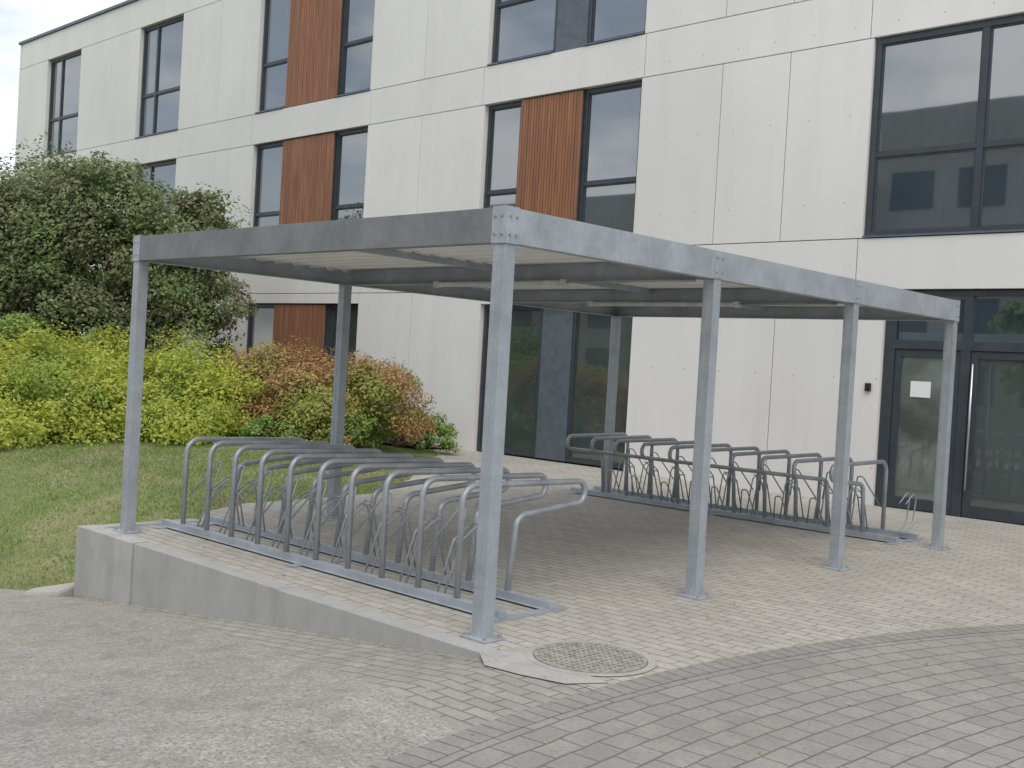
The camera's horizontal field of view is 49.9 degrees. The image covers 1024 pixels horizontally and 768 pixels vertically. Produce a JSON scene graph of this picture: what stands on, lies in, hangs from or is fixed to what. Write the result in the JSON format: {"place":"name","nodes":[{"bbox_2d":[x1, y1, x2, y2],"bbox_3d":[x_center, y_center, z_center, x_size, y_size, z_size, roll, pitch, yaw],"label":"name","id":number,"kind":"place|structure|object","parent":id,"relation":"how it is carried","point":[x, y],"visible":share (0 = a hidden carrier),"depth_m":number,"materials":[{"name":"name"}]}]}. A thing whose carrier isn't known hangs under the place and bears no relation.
{"place":"outdoors","nodes":[
{"label":"outdoors","id":0,"kind":"place"},
{"bbox_2d":[0,0,126,178],"label":"sky","id":1,"kind":"structure","parent":0,"point":[20,20],"materials":[{"name":"white"}]},
{"bbox_2d":[0,589,420,767],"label":"asphalt road","id":2,"kind":"structure","parent":0,"point":[67,700],"depth_m":5.09,"materials":[{"name":"grey asphalt"}]},
{"bbox_2d":[0,468,1000,752],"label":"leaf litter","id":3,"kind":"object","parent":2,"relation":"on","point":[354,638],"visible":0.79,"depth_m":7.22,"materials":[{"name":"brown plant"}]},
{"bbox_2d":[0,432,623,688],"bbox_3d":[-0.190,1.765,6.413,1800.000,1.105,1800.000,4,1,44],"label":"ground","id":4,"kind":"structure","parent":0,"point":[426,452],"depth_m":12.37,"materials":[{"name":"green plant"}]},
{"bbox_2d":[0,297,84,368],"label":"shrub","id":5,"kind":"object","parent":4,"relation":"on","point":[6,323],"visible":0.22,"depth_m":18.67,"materials":[{"name":"green plant"}]},
{"bbox_2d":[0,152,86,356],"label":"tree","id":6,"kind":"object","parent":4,"relation":"on","point":[5,259],"visible":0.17,"depth_m":21.58,"materials":[{"name":"green plant"}]},
{"bbox_2d":[0,331,90,449],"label":"shrub","id":7,"kind":"object","parent":4,"relation":"on","point":[18,426],"visible":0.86,"depth_m":15.79,"materials":[{"name":"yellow plant"}]},
{"bbox_2d":[23,582,73,596],"bbox_3d":[-4.030,1.828,9.601,0.572,0.262,0.250,4,1,36],"label":"kerb stone","id":8,"kind":"object","parent":4,"relation":"on","point":[63,590],"visible":0.37,"depth_m":9.47,"materials":[{"name":"concrete"}]},
{"bbox_2d":[0,318,183,446],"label":"shrub","id":9,"kind":"object","parent":4,"relation":"on","point":[90,383],"visible":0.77,"depth_m":16.75,"materials":[{"name":"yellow plant"}]},
{"bbox_2d":[67,324,275,445],"bbox_3d":[-5.412,-0.021,17.959,4.131,1.910,3.184,4,1,44],"label":"shrub","id":10,"kind":"object","parent":4,"relation":"on","point":[192,398],"visible":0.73,"depth_m":17.30,"materials":[{"name":"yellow plant"}]},
{"bbox_2d":[74,518,512,658],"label":"retaining wall","id":11,"kind":"structure","parent":4,"relation":"on","point":[113,566],"depth_m":7.94,"materials":[{"name":"concrete"}]},
{"bbox_2d":[234,410,382,448],"bbox_3d":[-3.201,0.691,17.349,2.389,0.707,1.212,3,1,-2],"label":"shrub","id":12,"kind":"object","parent":4,"relation":"on","point":[264,426],"visible":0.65,"depth_m":17.04,"materials":[{"name":"green plant"}]},
{"bbox_2d":[209,335,437,445],"bbox_3d":[-3.437,0.087,18.411,4.472,1.783,3.191,4,1,44],"label":"shrub","id":13,"kind":"object","parent":4,"relation":"on","point":[302,394],"visible":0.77,"depth_m":17.61,"materials":[{"name":"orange plant"}]},
{"bbox_2d":[308,427,437,446],"bbox_3d":[-7.391,0.607,23.669,13.700,0.280,3.850,4,1,44],"label":"planting bed","id":14,"kind":"object","parent":4,"relation":"on","point":[385,440],"visible":0.01,"depth_m":19.82,"materials":[{"name":"soil"}]},
{"bbox_2d":[0,131,258,372],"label":"tree","id":15,"kind":"object","parent":14,"relation":"on","point":[84,224],"visible":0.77,"depth_m":21.36,"materials":[{"name":"green plant"}]},
{"bbox_2d":[363,401,462,452],"bbox_3d":[-2.144,0.591,19.684,3.025,1.215,1.432,4,1,19],"label":"shrub","id":16,"kind":"object","parent":4,"relation":"on","point":[441,431],"visible":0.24,"depth_m":19.14,"materials":[{"name":"green plant"}]},
{"bbox_2d":[7,0,1023,524],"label":"apartment building","id":17,"kind":"structure","parent":4,"relation":"on","point":[881,142],"depth_m":17.55,"materials":[{"name":"concrete"}]},
{"bbox_2d":[45,51,80,157],"bbox_3d":[-13.135,-8.184,32.282,2.176,2.912,0.190,4,1,44],"label":"window","id":18,"kind":"structure","parent":17,"relation":"in","point":[65,71],"depth_m":32.43,"materials":[{"name":"clear glass"}]},
{"bbox_2d":[143,318,164,377],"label":"window","id":19,"kind":"structure","parent":17,"relation":"in","point":[148,318],"depth_m":28.56,"materials":[{"name":"glass"}]},
{"bbox_2d":[137,160,175,264],"bbox_3d":[-9.209,-4.368,28.494,2.176,2.696,0.070,4,1,44],"label":"window","id":20,"kind":"structure","parent":17,"relation":"in","point":[164,171],"depth_m":28.32,"materials":[{"name":"clear glass"}]},
{"bbox_2d":[135,16,183,138],"bbox_3d":[-9.048,-7.886,28.393,2.176,2.912,0.190,4,1,44],"label":"window","id":21,"kind":"structure","parent":17,"relation":"in","point":[162,51],"depth_m":28.52,"materials":[{"name":"clear glass"}]},
{"bbox_2d":[246,304,274,358],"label":"window","id":22,"kind":"structure","parent":17,"relation":"in","point":[260,327],"depth_m":25.08,"materials":[{"name":"clear glass"}]},
{"bbox_2d":[253,142,282,226],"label":"window","id":23,"kind":"structure","parent":17,"relation":"in","point":[269,156],"depth_m":25.03,"materials":[{"name":"clear glass"}]},
{"bbox_2d":[255,0,290,113],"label":"window","id":24,"kind":"structure","parent":17,"relation":"in","point":[277,12],"depth_m":24.99,"materials":[{"name":"clear glass"}]},
{"bbox_2d":[325,305,357,374],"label":"window","id":25,"kind":"structure","parent":17,"relation":"in","point":[332,309],"depth_m":23.17,"materials":[{"name":"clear glass"}]},
{"bbox_2d":[332,127,367,220],"bbox_3d":[-3.336,-3.939,22.904,1.138,2.696,0.070,4,1,44],"label":"window","id":26,"kind":"structure","parent":17,"relation":"in","point":[351,148],"depth_m":22.97,"materials":[{"name":"clear glass"}]},
{"bbox_2d":[335,0,374,97],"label":"window","id":27,"kind":"structure","parent":17,"relation":"in","point":[358,20],"depth_m":22.93,"materials":[{"name":"clear glass"}]},
{"bbox_2d":[484,101,521,207],"bbox_3d":[-0.156,-3.707,19.877,0.868,2.696,0.070,4,1,44],"label":"window","id":28,"kind":"structure","parent":17,"relation":"in","point":[504,121],"depth_m":19.91,"materials":[{"name":"clear glass"}]},
{"bbox_2d":[477,305,543,456],"bbox_3d":[-0.020,-0.078,19.610,1.460,2.640,0.070,4,1,44],"label":"window","id":29,"kind":"structure","parent":17,"relation":"in","point":[526,322],"depth_m":19.45,"materials":[{"name":"clear glass"}]},
{"bbox_2d":[487,0,557,65],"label":"window","id":30,"kind":"structure","parent":17,"relation":"in","point":[523,29],"depth_m":19.64,"materials":[{"name":"clear glass"}]},
{"bbox_2d":[565,312,632,468],"bbox_3d":[1.474,0.031,18.188,1.310,2.640,0.070,4,1,44],"label":"window","id":31,"kind":"structure","parent":17,"relation":"in","point":[591,332],"depth_m":18.31,"materials":[{"name":"clear glass"}]},
{"bbox_2d":[578,81,641,232],"bbox_3d":[1.640,-3.575,18.168,1.238,2.696,0.070,4,1,44],"label":"window","id":32,"kind":"structure","parent":17,"relation":"in","point":[612,113],"depth_m":18.19,"materials":[{"name":"clear glass"}]},
{"bbox_2d":[582,0,646,46],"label":"window","id":33,"kind":"structure","parent":17,"relation":"in","point":[609,20],"depth_m":18.20,"materials":[{"name":"clear glass"}]},
{"bbox_2d":[886,349,960,514],"bbox_3d":[5.393,0.606,14.412,0.870,2.103,0.060,4,1,44],"label":"door","id":34,"kind":"structure","parent":17,"relation":"in","point":[914,420],"depth_m":14.47,"materials":[{"name":"glass"}]},
{"bbox_2d":[862,14,1023,237],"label":"window","id":35,"kind":"structure","parent":17,"relation":"in","point":[947,147],"depth_m":14.27,"materials":[{"name":"clear glass"}]},
{"bbox_2d":[961,351,1023,524],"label":"door","id":36,"kind":"structure","parent":17,"relation":"in","point":[993,479],"depth_m":13.78,"materials":[{"name":"clear glass"}]},
{"bbox_2d":[82,602,591,744],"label":"pavement","id":37,"kind":"structure","parent":0,"point":[461,694],"depth_m":5.71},
{"bbox_2d":[106,449,1023,688],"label":"pavement","id":38,"kind":"structure","parent":0,"point":[764,578],"depth_m":8.97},
{"bbox_2d":[154,437,587,622],"bbox_3d":[-1.154,0.977,8.717,4.190,0.820,1.392,4,1,44],"label":"bicycle rack","id":39,"kind":"object","parent":38,"relation":"on","point":[369,460],"visible":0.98,"depth_m":8.31,"materials":[{"name":"metal"}]},
{"bbox_2d":[112,205,959,643],"bbox_3d":[0.585,0.205,10.216,4.491,2.510,6.666,4,1,44],"label":"bicycle shelter","id":40,"kind":"object","parent":38,"relation":"on","point":[502,259],"visible":0.95,"depth_m":8.88,"materials":[{"name":"metal"}]},
{"bbox_2d":[480,647,607,683],"bbox_3d":[0.106,1.504,5.835,0.425,0.001,0.768,3,1,-34],"label":"concrete patch","id":41,"kind":"object","parent":38,"relation":"on","point":[518,662],"visible":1,"depth_m":5.80,"materials":[{"name":"grey concrete"}]},
{"bbox_2d":[524,640,656,675],"bbox_3d":[0.434,1.515,6.106,0.732,0.005,0.732,4,1,44],"label":"manhole cover","id":42,"kind":"object","parent":38,"relation":"on","point":[589,658],"visible":1,"depth_m":6.07,"materials":[{"name":"metal"}]},
{"bbox_2d":[566,432,922,544],"bbox_3d":[2.388,1.114,12.776,4.400,0.820,1.564,4,1,44],"label":"bicycle rack","id":43,"kind":"object","parent":38,"relation":"on","point":[676,501],"visible":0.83,"depth_m":12.54,"materials":[{"name":"metal"}]},
{"bbox_2d":[418,630,1023,767],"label":"paved plaza","id":44,"kind":"structure","parent":0,"point":[797,711],"depth_m":5.21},
{"bbox_2d":[365,624,1023,767],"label":"paving edge","id":45,"kind":"object","parent":44,"relation":"on","point":[426,753],"visible":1,"depth_m":5.47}
]}

